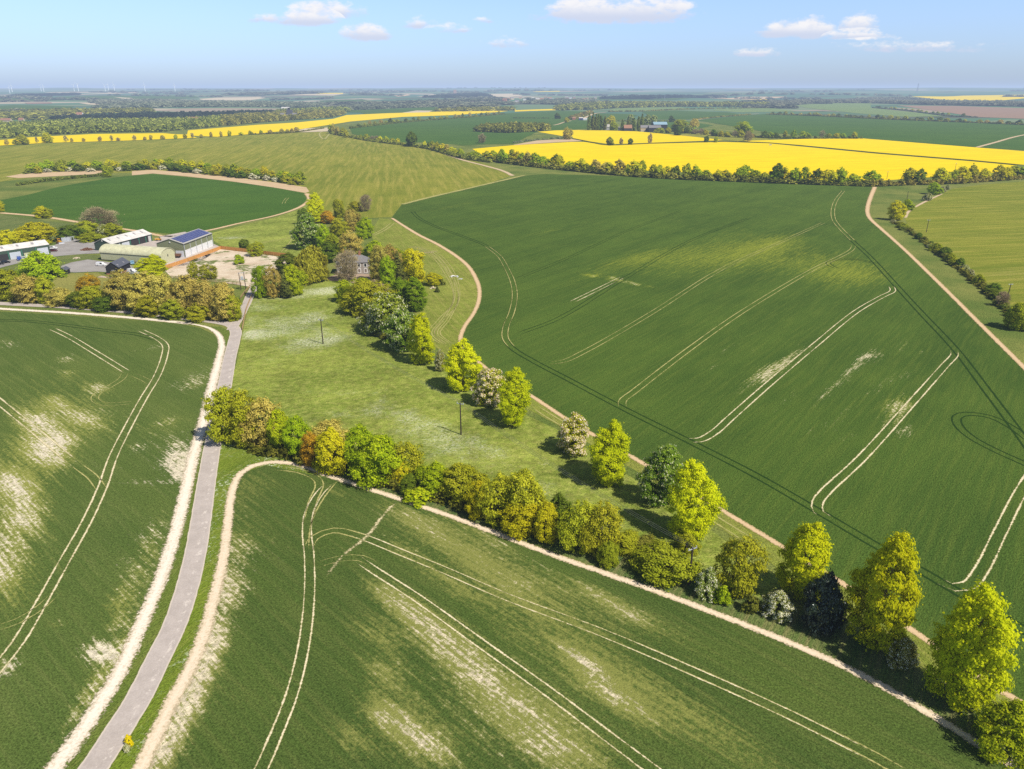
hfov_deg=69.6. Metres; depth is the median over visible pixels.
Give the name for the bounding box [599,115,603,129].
poplar tree
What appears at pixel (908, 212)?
earth path
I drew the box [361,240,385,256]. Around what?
maple tree
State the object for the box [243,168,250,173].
field maple
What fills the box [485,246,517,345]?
wheel tracks
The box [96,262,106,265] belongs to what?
parked van
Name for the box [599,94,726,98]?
woodland
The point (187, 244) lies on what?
solar barn
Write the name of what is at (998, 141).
earth path
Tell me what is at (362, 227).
maple tree
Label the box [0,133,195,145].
rape field
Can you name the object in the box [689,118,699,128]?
ash tree
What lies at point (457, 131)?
green field
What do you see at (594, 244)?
wheel tracks
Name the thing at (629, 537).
shrub
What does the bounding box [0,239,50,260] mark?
long shed
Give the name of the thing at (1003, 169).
maple tree
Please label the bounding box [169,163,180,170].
dark tree
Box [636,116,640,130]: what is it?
poplar tree
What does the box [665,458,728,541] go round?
lime tree
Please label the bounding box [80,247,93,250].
scrap heap
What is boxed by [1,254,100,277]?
farm bank
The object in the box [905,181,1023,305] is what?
ley field
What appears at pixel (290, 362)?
meadow
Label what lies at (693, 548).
power pole
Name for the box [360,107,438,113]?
green field
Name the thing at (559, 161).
maple tree
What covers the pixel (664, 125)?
blue roofed barn
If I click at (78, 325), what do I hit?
wheel tracks
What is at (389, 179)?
ley field
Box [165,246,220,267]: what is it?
fence
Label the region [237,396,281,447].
ash tree
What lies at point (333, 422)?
ash tree
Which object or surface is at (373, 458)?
maple tree
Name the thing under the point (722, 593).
shrub
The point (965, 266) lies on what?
hawthorn bush
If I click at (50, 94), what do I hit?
woodland
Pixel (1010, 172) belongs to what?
maple tree
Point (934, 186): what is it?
maple tree
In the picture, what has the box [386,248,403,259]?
maple tree
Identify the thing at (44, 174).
bare strip
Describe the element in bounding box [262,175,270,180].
hawthorn bush
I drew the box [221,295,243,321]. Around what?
field maple
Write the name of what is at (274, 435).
maple tree
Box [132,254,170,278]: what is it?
lime tree
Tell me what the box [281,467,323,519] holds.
wheel tracks
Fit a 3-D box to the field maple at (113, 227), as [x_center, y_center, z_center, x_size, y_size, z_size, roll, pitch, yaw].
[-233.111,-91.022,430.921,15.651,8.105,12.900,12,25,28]
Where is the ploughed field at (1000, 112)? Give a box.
[897,105,1023,118]
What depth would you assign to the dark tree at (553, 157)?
794.10 m
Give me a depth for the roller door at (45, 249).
382.13 m
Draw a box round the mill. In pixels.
[280,108,296,114]
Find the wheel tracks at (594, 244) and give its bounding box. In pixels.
[519,211,680,276]
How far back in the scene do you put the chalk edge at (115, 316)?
281.14 m
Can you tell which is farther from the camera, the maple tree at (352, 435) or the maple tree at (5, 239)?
the maple tree at (5, 239)
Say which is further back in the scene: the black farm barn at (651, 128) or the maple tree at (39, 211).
the black farm barn at (651, 128)
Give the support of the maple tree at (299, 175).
on the ley field at (389, 179)
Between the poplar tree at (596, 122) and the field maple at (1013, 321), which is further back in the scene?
the poplar tree at (596, 122)
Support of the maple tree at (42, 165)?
on the ley field at (389, 179)
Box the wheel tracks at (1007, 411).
[830,191,1023,447]
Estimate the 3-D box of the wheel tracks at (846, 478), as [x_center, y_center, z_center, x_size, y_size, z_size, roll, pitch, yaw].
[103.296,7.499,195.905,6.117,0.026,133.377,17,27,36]
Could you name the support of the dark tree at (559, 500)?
on the meadow
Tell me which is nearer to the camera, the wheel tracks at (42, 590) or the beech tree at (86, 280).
the wheel tracks at (42, 590)
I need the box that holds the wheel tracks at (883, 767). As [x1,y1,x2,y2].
[305,528,902,768]
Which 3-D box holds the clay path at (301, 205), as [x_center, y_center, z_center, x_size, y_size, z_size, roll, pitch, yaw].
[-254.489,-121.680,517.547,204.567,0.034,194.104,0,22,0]
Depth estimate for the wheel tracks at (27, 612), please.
120.63 m
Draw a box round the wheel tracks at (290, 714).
[254,486,330,768]
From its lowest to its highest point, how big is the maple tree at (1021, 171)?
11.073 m
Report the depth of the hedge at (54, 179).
691.79 m
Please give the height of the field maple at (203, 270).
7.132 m
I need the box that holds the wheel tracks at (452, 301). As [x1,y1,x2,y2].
[411,246,458,343]
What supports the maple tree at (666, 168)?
on the land
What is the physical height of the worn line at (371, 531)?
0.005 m
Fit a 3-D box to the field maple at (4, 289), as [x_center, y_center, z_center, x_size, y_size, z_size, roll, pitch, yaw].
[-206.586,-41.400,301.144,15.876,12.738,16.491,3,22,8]
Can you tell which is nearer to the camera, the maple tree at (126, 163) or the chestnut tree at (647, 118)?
the maple tree at (126, 163)
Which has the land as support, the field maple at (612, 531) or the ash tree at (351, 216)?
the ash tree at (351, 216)
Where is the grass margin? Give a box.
[372,218,1017,724]
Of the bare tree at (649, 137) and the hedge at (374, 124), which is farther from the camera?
the hedge at (374, 124)
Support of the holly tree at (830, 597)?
on the hedge bank at (842, 646)
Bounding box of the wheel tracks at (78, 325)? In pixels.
[1,319,155,339]
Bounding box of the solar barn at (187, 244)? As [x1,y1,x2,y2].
[155,229,213,256]
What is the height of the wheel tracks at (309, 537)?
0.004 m
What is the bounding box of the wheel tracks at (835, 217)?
[830,191,853,239]
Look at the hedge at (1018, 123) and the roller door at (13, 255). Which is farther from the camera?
the hedge at (1018, 123)
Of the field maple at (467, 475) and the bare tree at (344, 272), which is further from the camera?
the bare tree at (344, 272)
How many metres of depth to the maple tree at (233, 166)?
731.48 m
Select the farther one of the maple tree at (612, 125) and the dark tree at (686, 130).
the maple tree at (612, 125)
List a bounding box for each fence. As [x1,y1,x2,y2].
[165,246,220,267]
[173,276,239,283]
[221,246,285,256]
[242,293,253,329]
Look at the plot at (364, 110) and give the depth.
2972.84 m
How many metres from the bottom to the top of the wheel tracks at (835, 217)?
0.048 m
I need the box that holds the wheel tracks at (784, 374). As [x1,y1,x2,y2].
[691,287,895,441]
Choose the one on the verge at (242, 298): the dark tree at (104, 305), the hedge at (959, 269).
the dark tree at (104, 305)
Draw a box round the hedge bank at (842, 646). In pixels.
[303,463,1012,751]
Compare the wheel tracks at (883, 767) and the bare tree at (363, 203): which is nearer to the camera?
the wheel tracks at (883, 767)
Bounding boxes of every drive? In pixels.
[227,286,256,329]
[327,274,375,282]
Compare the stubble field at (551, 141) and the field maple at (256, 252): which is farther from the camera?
the stubble field at (551, 141)
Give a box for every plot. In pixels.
[0,97,56,101]
[0,105,73,109]
[26,102,50,103]
[65,96,150,99]
[80,92,135,94]
[140,95,197,98]
[201,97,262,99]
[295,94,340,95]
[321,99,368,101]
[349,108,394,111]
[403,110,429,112]
[491,94,522,96]
[597,97,684,99]
[713,97,780,98]
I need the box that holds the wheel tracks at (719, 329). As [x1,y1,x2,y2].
[618,245,855,405]
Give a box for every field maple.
[0,268,20,299]
[12,134,29,144]
[33,275,54,303]
[42,208,53,217]
[54,160,67,166]
[73,220,97,235]
[73,285,105,309]
[74,232,106,242]
[100,222,125,235]
[132,295,161,317]
[158,298,185,320]
[185,302,212,322]
[186,261,197,277]
[192,264,217,280]
[201,384,237,445]
[220,387,258,448]
[221,163,229,170]
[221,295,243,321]
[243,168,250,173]
[246,241,263,256]
[324,233,345,252]
[328,217,350,236]
[331,199,345,217]
[336,280,398,316]
[379,440,424,479]
[439,462,491,503]
[473,470,512,528]
[481,150,491,158]
[500,467,549,524]
[508,149,514,159]
[553,498,602,554]
[577,499,626,556]
[581,163,590,171]
[604,162,613,170]
[606,136,613,144]
[625,536,704,591]
[648,164,655,174]
[653,128,664,132]
[654,165,663,174]
[665,127,671,132]
[670,119,692,130]
[682,163,691,177]
[713,533,771,598]
[722,169,732,177]
[724,132,730,136]
[737,129,744,137]
[760,172,771,179]
[901,167,920,181]
[948,169,959,179]
[968,163,979,178]
[1002,301,1023,329]
[1011,165,1022,175]
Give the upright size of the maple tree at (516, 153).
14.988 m
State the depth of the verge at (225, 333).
260.46 m
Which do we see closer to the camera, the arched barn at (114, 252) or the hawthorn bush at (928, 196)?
the arched barn at (114, 252)
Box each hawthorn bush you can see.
[85,168,95,171]
[95,224,111,235]
[123,743,129,752]
[158,165,165,169]
[192,169,201,173]
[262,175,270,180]
[434,350,444,370]
[694,566,721,603]
[758,590,796,623]
[886,636,920,671]
[922,192,932,200]
[960,264,969,270]
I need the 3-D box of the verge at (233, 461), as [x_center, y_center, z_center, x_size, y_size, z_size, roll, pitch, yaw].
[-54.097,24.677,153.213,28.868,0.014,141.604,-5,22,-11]
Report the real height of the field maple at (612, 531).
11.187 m
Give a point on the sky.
(47, 43)
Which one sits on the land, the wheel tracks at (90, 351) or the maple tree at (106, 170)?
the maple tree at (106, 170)
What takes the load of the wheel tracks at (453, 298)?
on the grass margin
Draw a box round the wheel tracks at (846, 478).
[811,353,958,514]
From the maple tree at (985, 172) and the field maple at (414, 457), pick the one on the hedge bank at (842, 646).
the field maple at (414, 457)
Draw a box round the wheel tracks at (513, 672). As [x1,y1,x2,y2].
[359,557,660,768]
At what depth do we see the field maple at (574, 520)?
134.35 m
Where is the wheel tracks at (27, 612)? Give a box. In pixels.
[0,596,52,629]
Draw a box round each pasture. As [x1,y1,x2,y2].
[212,205,323,256]
[611,107,693,111]
[681,133,767,140]
[713,108,789,111]
[796,103,939,116]
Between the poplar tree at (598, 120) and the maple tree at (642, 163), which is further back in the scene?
the poplar tree at (598, 120)
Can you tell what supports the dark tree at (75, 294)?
on the land
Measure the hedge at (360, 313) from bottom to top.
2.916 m
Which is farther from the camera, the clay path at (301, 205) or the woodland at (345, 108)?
the woodland at (345, 108)
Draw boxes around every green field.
[350,110,587,144]
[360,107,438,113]
[596,113,637,119]
[643,110,737,118]
[657,120,711,128]
[699,114,1023,149]
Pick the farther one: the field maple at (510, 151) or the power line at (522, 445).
the field maple at (510, 151)
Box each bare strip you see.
[6,171,101,177]
[132,170,308,192]
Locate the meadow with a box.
[232,273,782,596]
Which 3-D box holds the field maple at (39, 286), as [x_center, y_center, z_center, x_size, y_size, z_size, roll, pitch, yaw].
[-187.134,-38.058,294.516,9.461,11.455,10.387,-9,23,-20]
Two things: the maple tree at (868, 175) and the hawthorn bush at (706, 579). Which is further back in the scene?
the maple tree at (868, 175)
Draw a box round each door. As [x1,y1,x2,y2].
[9,251,20,258]
[37,247,48,253]
[176,251,184,256]
[185,249,190,256]
[191,246,196,254]
[197,244,201,251]
[202,242,207,249]
[208,240,212,247]
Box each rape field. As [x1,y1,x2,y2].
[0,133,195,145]
[187,111,502,136]
[473,142,1013,180]
[515,109,555,111]
[540,130,718,143]
[748,138,1023,164]
[912,95,1023,100]
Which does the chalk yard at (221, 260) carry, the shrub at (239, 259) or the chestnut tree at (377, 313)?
the shrub at (239, 259)
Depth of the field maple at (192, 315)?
271.36 m
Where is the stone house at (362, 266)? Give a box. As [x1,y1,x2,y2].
[335,250,369,273]
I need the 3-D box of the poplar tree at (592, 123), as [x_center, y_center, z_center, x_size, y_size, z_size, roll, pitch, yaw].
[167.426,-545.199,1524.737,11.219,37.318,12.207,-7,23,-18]
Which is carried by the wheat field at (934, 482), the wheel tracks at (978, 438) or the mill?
the wheel tracks at (978, 438)
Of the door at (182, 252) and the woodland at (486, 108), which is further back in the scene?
the woodland at (486, 108)
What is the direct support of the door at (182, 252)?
in the solar barn at (187, 244)
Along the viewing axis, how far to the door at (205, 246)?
394.65 m
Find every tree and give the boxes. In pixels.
[0,201,4,210]
[0,229,20,245]
[8,272,44,302]
[10,220,61,243]
[14,250,68,279]
[25,162,38,170]
[31,206,48,217]
[38,162,46,168]
[41,133,54,142]
[41,287,73,306]
[44,159,54,168]
[54,225,87,239]
[62,291,79,307]
[67,160,75,167]
[72,163,84,171]
[74,271,100,291]
[76,206,124,228]
[81,161,91,167]
[89,295,122,311]
[90,160,103,167]
[98,268,140,309]
[101,165,113,176]
[110,161,119,167]
[119,161,130,166]
[121,165,132,170]
[121,270,163,310]
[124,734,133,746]
[131,162,147,170]
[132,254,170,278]
[148,273,176,306]
[159,274,201,317]
[163,157,172,163]
[166,162,174,170]
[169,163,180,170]
[176,159,187,165]
[182,166,193,172]
[184,279,222,314]
[187,160,195,166]
[195,160,204,169]
[204,281,238,320]
[222,169,228,176]
[227,168,235,177]
[230,163,238,171]
[234,166,243,172]
[235,170,246,177]
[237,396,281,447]
[238,239,250,248]
[250,168,259,174]
[250,265,268,297]
[259,166,268,174]
[261,263,283,297]
[263,406,289,450]
[271,252,297,273]
[275,170,283,176]
[276,269,293,296]
[278,414,311,456]
[282,263,310,295]
[287,245,329,285]
[288,212,319,248]
[292,171,307,181]
[295,208,309,223]
[298,430,317,467]
[305,192,324,222]
[310,418,355,452]
[312,424,349,475]
[314,224,330,251]
[319,210,334,223]
[319,241,339,261]
[331,249,360,279]
[332,279,349,301]
[333,127,339,134]
[336,230,363,255]
[340,277,369,306]
[340,432,411,491]
[342,422,374,470]
[343,209,361,230]
[354,217,373,239]
[355,291,412,335]
[358,194,371,210]
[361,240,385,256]
[366,244,390,281]
[378,253,397,286]
[378,308,416,352]
[379,243,402,261]
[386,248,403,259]
[389,462,409,483]
[390,251,407,282]
[391,277,409,307]
[398,472,418,493]
[400,248,426,281]
[403,277,427,311]
[406,131,417,145]
[406,311,435,363]
[412,460,450,497]
[424,272,443,285]
[440,336,482,390]
[461,480,493,520]
[470,367,507,407]
[471,151,479,157]
[478,133,485,142]
[494,366,532,426]
[496,152,509,162]
[497,148,504,158]
[498,498,547,540]
[510,150,519,160]
[516,152,523,162]
[523,151,533,163]
[528,153,541,162]
[532,500,557,545]
[537,156,546,164]
[543,159,550,164]
[550,153,558,162]
[550,492,572,536]
[552,156,563,166]
[554,113,560,118]
[555,411,589,455]
[556,155,565,166]
[563,127,572,138]
[564,161,573,166]
[573,158,586,167]
[573,160,581,168]
[586,113,591,129]
[586,418,630,487]
[590,159,600,169]
[591,112,595,129]
[594,114,597,129]
[597,114,600,129]
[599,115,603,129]
[599,162,609,172]
[602,116,606,129]
[606,115,615,123]
[609,122,618,129]
[613,159,625,172]
[620,119,624,130]
[624,164,633,173]
[627,114,635,124]
[629,159,644,173]
[632,118,636,130]
[634,443,685,506]
[635,160,647,173]
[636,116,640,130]
[640,114,643,124]
[644,114,651,124]
[647,133,652,142]
[650,115,657,124]
[660,166,671,175]
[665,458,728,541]
[669,115,675,121]
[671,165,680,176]
[673,126,680,134]
[683,127,689,132]
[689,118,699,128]
[690,165,703,176]
[700,170,712,176]
[713,169,725,177]
[732,121,753,133]
[732,130,738,136]
[733,167,745,178]
[738,164,753,178]
[743,130,752,140]
[748,170,760,179]
[759,130,768,135]
[768,163,784,178]
[774,521,833,601]
[779,166,790,179]
[788,167,800,180]
[790,130,797,137]
[798,167,811,183]
[798,568,852,639]
[799,131,806,136]
[809,168,821,180]
[816,169,834,183]
[822,170,839,184]
[835,166,848,184]
[842,530,925,655]
[847,173,862,185]
[861,170,881,182]
[887,200,908,219]
[902,199,914,210]
[914,168,927,183]
[914,232,921,238]
[921,575,1023,716]
[927,182,944,194]
[930,167,951,181]
[937,247,952,253]
[955,258,965,265]
[956,165,972,182]
[967,697,1023,768]
[979,168,992,180]
[982,288,999,294]
[985,283,1002,290]
[989,292,1000,299]
[992,165,1007,179]
[995,291,1010,303]
[1006,167,1015,178]
[1015,166,1023,174]
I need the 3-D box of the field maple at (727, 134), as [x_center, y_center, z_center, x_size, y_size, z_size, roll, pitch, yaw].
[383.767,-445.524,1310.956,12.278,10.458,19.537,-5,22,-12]
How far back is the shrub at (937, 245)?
390.37 m
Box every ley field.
[0,131,510,217]
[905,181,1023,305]
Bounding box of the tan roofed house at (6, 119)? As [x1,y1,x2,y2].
[0,118,12,121]
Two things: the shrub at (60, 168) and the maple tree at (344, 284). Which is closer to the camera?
the maple tree at (344, 284)
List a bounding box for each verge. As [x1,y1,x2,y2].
[0,281,244,319]
[64,423,208,768]
[109,438,322,768]
[208,326,229,349]
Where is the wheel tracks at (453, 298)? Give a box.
[410,246,458,344]
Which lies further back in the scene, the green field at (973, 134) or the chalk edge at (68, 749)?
the green field at (973, 134)
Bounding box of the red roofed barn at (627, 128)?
[623,125,631,130]
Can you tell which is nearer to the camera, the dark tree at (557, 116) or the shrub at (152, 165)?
the shrub at (152, 165)
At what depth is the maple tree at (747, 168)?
684.73 m
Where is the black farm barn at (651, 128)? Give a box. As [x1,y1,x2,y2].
[647,125,660,131]
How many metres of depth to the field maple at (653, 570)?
127.22 m
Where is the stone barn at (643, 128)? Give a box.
[640,125,647,131]
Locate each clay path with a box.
[2,193,309,236]
[391,218,1021,700]
[865,187,1023,368]
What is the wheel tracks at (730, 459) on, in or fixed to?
on the wheat field at (934, 482)
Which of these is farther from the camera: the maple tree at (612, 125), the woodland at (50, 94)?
the woodland at (50, 94)
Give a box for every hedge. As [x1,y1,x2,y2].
[0,297,224,320]
[15,172,101,185]
[22,163,303,183]
[232,438,560,542]
[252,127,323,134]
[329,131,491,161]
[347,300,400,349]
[349,113,504,128]
[488,156,875,186]
[513,136,572,142]
[608,107,766,111]
[675,131,862,138]
[695,113,751,118]
[767,113,1023,124]
[869,173,1023,186]
[872,107,978,117]
[896,220,1016,316]
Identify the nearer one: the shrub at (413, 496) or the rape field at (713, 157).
the shrub at (413, 496)
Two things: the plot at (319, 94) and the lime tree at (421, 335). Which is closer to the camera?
the lime tree at (421, 335)
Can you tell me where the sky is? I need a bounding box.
[0,0,1023,87]
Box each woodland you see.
[0,87,1023,110]
[0,107,155,119]
[0,115,222,138]
[5,92,79,95]
[49,109,273,119]
[87,98,243,103]
[91,100,326,107]
[220,109,346,125]
[222,91,326,95]
[274,105,351,111]
[326,100,517,109]
[328,98,510,104]
[422,92,491,97]
[434,106,515,111]
[437,91,477,94]
[473,121,551,132]
[518,98,600,104]
[553,100,769,109]
[567,110,592,119]
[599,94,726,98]
[766,96,1023,106]
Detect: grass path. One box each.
[402,175,524,203]
[444,154,513,175]
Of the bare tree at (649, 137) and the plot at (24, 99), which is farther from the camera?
the plot at (24, 99)
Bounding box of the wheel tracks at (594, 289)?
[575,278,622,299]
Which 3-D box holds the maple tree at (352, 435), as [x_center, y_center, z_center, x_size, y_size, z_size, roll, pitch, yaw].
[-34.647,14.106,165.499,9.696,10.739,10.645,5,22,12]
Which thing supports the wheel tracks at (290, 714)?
on the wheat field at (395, 679)
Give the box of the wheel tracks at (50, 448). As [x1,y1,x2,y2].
[0,397,74,460]
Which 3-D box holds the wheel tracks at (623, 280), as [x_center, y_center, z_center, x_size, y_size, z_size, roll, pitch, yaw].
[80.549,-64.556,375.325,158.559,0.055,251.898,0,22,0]
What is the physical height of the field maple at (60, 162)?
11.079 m
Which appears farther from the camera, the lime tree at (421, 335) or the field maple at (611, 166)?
the field maple at (611, 166)
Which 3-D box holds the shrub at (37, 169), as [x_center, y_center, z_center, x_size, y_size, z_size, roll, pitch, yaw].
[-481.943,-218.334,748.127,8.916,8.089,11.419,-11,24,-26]
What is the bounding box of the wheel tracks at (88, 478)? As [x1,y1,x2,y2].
[73,466,105,490]
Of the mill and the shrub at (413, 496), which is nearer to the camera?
the shrub at (413, 496)
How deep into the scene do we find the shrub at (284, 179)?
669.70 m
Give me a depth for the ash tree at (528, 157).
818.45 m
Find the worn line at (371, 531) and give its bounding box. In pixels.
[328,504,393,571]
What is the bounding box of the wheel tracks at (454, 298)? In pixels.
[417,246,459,343]
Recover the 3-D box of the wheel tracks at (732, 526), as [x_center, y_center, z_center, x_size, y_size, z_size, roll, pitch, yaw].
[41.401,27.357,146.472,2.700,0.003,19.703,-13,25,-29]
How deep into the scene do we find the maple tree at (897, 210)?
479.42 m
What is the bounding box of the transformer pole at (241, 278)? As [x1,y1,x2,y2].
[238,272,245,288]
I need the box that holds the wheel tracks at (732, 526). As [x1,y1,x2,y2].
[714,515,752,539]
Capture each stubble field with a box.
[299,128,328,131]
[515,139,579,144]
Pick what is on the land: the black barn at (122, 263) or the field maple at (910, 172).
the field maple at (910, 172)
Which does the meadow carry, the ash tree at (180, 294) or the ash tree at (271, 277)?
the ash tree at (271, 277)
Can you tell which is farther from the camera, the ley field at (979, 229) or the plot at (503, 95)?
the plot at (503, 95)
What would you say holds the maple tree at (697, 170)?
on the land
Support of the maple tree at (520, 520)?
on the hedge bank at (842, 646)
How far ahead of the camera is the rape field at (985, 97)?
4968.78 m
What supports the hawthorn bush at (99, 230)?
on the land
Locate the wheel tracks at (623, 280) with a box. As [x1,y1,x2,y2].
[522,219,747,333]
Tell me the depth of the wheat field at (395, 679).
108.78 m
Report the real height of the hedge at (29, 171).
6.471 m
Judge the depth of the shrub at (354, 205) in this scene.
516.83 m
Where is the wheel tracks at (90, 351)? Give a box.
[54,329,127,370]
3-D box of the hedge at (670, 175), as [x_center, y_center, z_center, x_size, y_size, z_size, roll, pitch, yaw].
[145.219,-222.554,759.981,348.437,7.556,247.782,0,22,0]
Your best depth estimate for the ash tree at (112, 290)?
284.17 m
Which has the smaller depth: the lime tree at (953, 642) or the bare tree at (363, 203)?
the lime tree at (953, 642)
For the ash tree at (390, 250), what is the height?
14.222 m
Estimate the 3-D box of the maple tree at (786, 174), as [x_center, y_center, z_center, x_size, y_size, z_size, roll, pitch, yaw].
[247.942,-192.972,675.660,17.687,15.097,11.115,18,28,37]
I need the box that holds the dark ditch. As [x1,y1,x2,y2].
[575,139,1017,164]
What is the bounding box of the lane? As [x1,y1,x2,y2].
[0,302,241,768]
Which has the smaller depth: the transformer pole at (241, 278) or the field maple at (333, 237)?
the transformer pole at (241, 278)
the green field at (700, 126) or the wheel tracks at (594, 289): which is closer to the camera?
the wheel tracks at (594, 289)
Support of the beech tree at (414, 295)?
on the grass margin
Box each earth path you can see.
[904,194,941,217]
[977,135,1021,146]
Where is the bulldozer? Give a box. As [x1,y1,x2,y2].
[56,238,63,243]
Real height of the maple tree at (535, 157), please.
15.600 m
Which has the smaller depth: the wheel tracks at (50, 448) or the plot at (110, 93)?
the wheel tracks at (50, 448)
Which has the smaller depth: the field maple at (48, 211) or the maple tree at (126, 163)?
the field maple at (48, 211)
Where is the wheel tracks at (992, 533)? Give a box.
[939,475,1023,591]
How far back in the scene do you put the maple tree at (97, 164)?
786.75 m
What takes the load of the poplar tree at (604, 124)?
on the land
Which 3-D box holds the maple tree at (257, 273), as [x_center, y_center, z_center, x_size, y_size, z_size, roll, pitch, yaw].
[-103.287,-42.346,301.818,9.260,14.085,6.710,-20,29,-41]
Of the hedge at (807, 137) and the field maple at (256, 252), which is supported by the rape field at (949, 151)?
the hedge at (807, 137)
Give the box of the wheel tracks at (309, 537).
[308,483,335,548]
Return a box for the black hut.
[60,266,70,274]
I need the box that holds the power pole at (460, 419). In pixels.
[457,403,463,434]
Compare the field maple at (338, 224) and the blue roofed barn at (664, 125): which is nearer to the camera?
the field maple at (338, 224)
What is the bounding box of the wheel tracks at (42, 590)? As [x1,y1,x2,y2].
[0,330,169,672]
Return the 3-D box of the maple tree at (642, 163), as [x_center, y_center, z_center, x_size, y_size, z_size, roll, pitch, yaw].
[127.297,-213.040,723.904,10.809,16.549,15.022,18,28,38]
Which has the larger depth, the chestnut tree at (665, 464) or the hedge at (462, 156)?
the hedge at (462, 156)
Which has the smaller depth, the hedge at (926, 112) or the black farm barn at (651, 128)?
the black farm barn at (651, 128)
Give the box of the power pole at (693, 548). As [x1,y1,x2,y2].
[688,545,696,584]
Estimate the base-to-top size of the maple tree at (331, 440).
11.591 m
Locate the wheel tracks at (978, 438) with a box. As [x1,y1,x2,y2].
[951,412,1023,465]
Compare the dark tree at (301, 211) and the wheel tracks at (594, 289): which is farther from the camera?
the dark tree at (301, 211)
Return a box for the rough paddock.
[0,215,76,240]
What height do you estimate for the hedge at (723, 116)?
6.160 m
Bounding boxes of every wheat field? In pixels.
[0,174,306,233]
[0,311,218,768]
[149,465,1008,768]
[392,174,1023,699]
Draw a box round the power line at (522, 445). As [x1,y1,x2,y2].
[319,319,697,547]
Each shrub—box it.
[33,165,42,173]
[57,165,67,171]
[103,162,113,168]
[148,161,159,168]
[202,166,211,174]
[211,166,220,175]
[233,254,244,264]
[281,176,291,182]
[288,177,302,184]
[347,201,361,211]
[402,486,437,508]
[596,540,623,570]
[609,529,639,557]
[632,532,660,558]
[672,533,702,556]
[711,585,732,605]
[740,593,762,613]
[895,223,908,227]
[928,242,943,250]
[943,252,955,260]
[948,257,957,264]
[970,274,985,283]
[992,299,1008,304]
[998,304,1007,308]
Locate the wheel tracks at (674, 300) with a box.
[555,223,823,363]
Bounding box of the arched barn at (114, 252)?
[99,244,175,262]
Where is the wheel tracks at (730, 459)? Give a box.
[412,213,1023,634]
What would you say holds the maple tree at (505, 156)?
on the land
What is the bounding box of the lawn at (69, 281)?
[53,272,121,296]
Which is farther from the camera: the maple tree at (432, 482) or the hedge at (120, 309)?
the hedge at (120, 309)
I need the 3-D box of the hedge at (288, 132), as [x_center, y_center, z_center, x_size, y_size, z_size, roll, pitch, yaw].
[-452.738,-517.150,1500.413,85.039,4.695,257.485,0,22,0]
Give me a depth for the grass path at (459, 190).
623.29 m
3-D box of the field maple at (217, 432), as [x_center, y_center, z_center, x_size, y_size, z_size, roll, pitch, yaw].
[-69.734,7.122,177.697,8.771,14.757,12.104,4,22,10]
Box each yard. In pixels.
[0,239,98,267]
[61,260,137,273]
[137,232,218,266]
[166,249,286,286]
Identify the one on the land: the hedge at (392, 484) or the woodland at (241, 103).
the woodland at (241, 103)
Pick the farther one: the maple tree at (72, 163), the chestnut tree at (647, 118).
the chestnut tree at (647, 118)
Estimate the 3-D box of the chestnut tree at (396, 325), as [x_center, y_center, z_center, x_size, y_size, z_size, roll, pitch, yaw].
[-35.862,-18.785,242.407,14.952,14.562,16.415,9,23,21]
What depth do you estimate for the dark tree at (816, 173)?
663.51 m
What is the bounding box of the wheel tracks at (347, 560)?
[324,554,373,565]
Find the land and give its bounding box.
[0,87,1023,766]
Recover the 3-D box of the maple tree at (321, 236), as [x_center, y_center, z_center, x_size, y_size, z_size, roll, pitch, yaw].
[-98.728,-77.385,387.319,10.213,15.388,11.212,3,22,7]
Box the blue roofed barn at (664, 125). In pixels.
[652,122,667,129]
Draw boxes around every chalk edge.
[0,308,193,323]
[43,322,225,768]
[131,460,1018,768]
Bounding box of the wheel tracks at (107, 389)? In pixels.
[90,374,130,405]
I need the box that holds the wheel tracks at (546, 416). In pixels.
[531,406,562,424]
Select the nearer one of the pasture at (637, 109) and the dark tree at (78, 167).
the dark tree at (78, 167)
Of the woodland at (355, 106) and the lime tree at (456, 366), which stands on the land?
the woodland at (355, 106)
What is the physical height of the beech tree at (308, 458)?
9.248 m
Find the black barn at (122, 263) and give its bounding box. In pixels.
[104,257,130,274]
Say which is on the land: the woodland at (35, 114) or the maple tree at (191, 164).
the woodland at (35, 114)
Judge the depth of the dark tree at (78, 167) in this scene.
765.35 m
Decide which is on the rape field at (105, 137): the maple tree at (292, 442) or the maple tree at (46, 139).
the maple tree at (46, 139)
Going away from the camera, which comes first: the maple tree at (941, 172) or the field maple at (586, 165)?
the maple tree at (941, 172)
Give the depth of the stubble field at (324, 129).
1525.93 m
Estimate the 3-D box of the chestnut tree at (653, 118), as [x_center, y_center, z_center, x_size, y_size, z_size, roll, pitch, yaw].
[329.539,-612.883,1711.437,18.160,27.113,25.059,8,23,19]
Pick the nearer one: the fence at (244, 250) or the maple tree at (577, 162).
the fence at (244, 250)
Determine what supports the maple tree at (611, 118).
on the land
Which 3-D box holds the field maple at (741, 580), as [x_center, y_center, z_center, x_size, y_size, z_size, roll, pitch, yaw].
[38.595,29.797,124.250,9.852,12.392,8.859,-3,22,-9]
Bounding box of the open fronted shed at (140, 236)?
[94,229,152,249]
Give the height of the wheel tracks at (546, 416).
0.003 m
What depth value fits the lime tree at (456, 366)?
205.75 m
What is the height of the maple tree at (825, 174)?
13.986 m

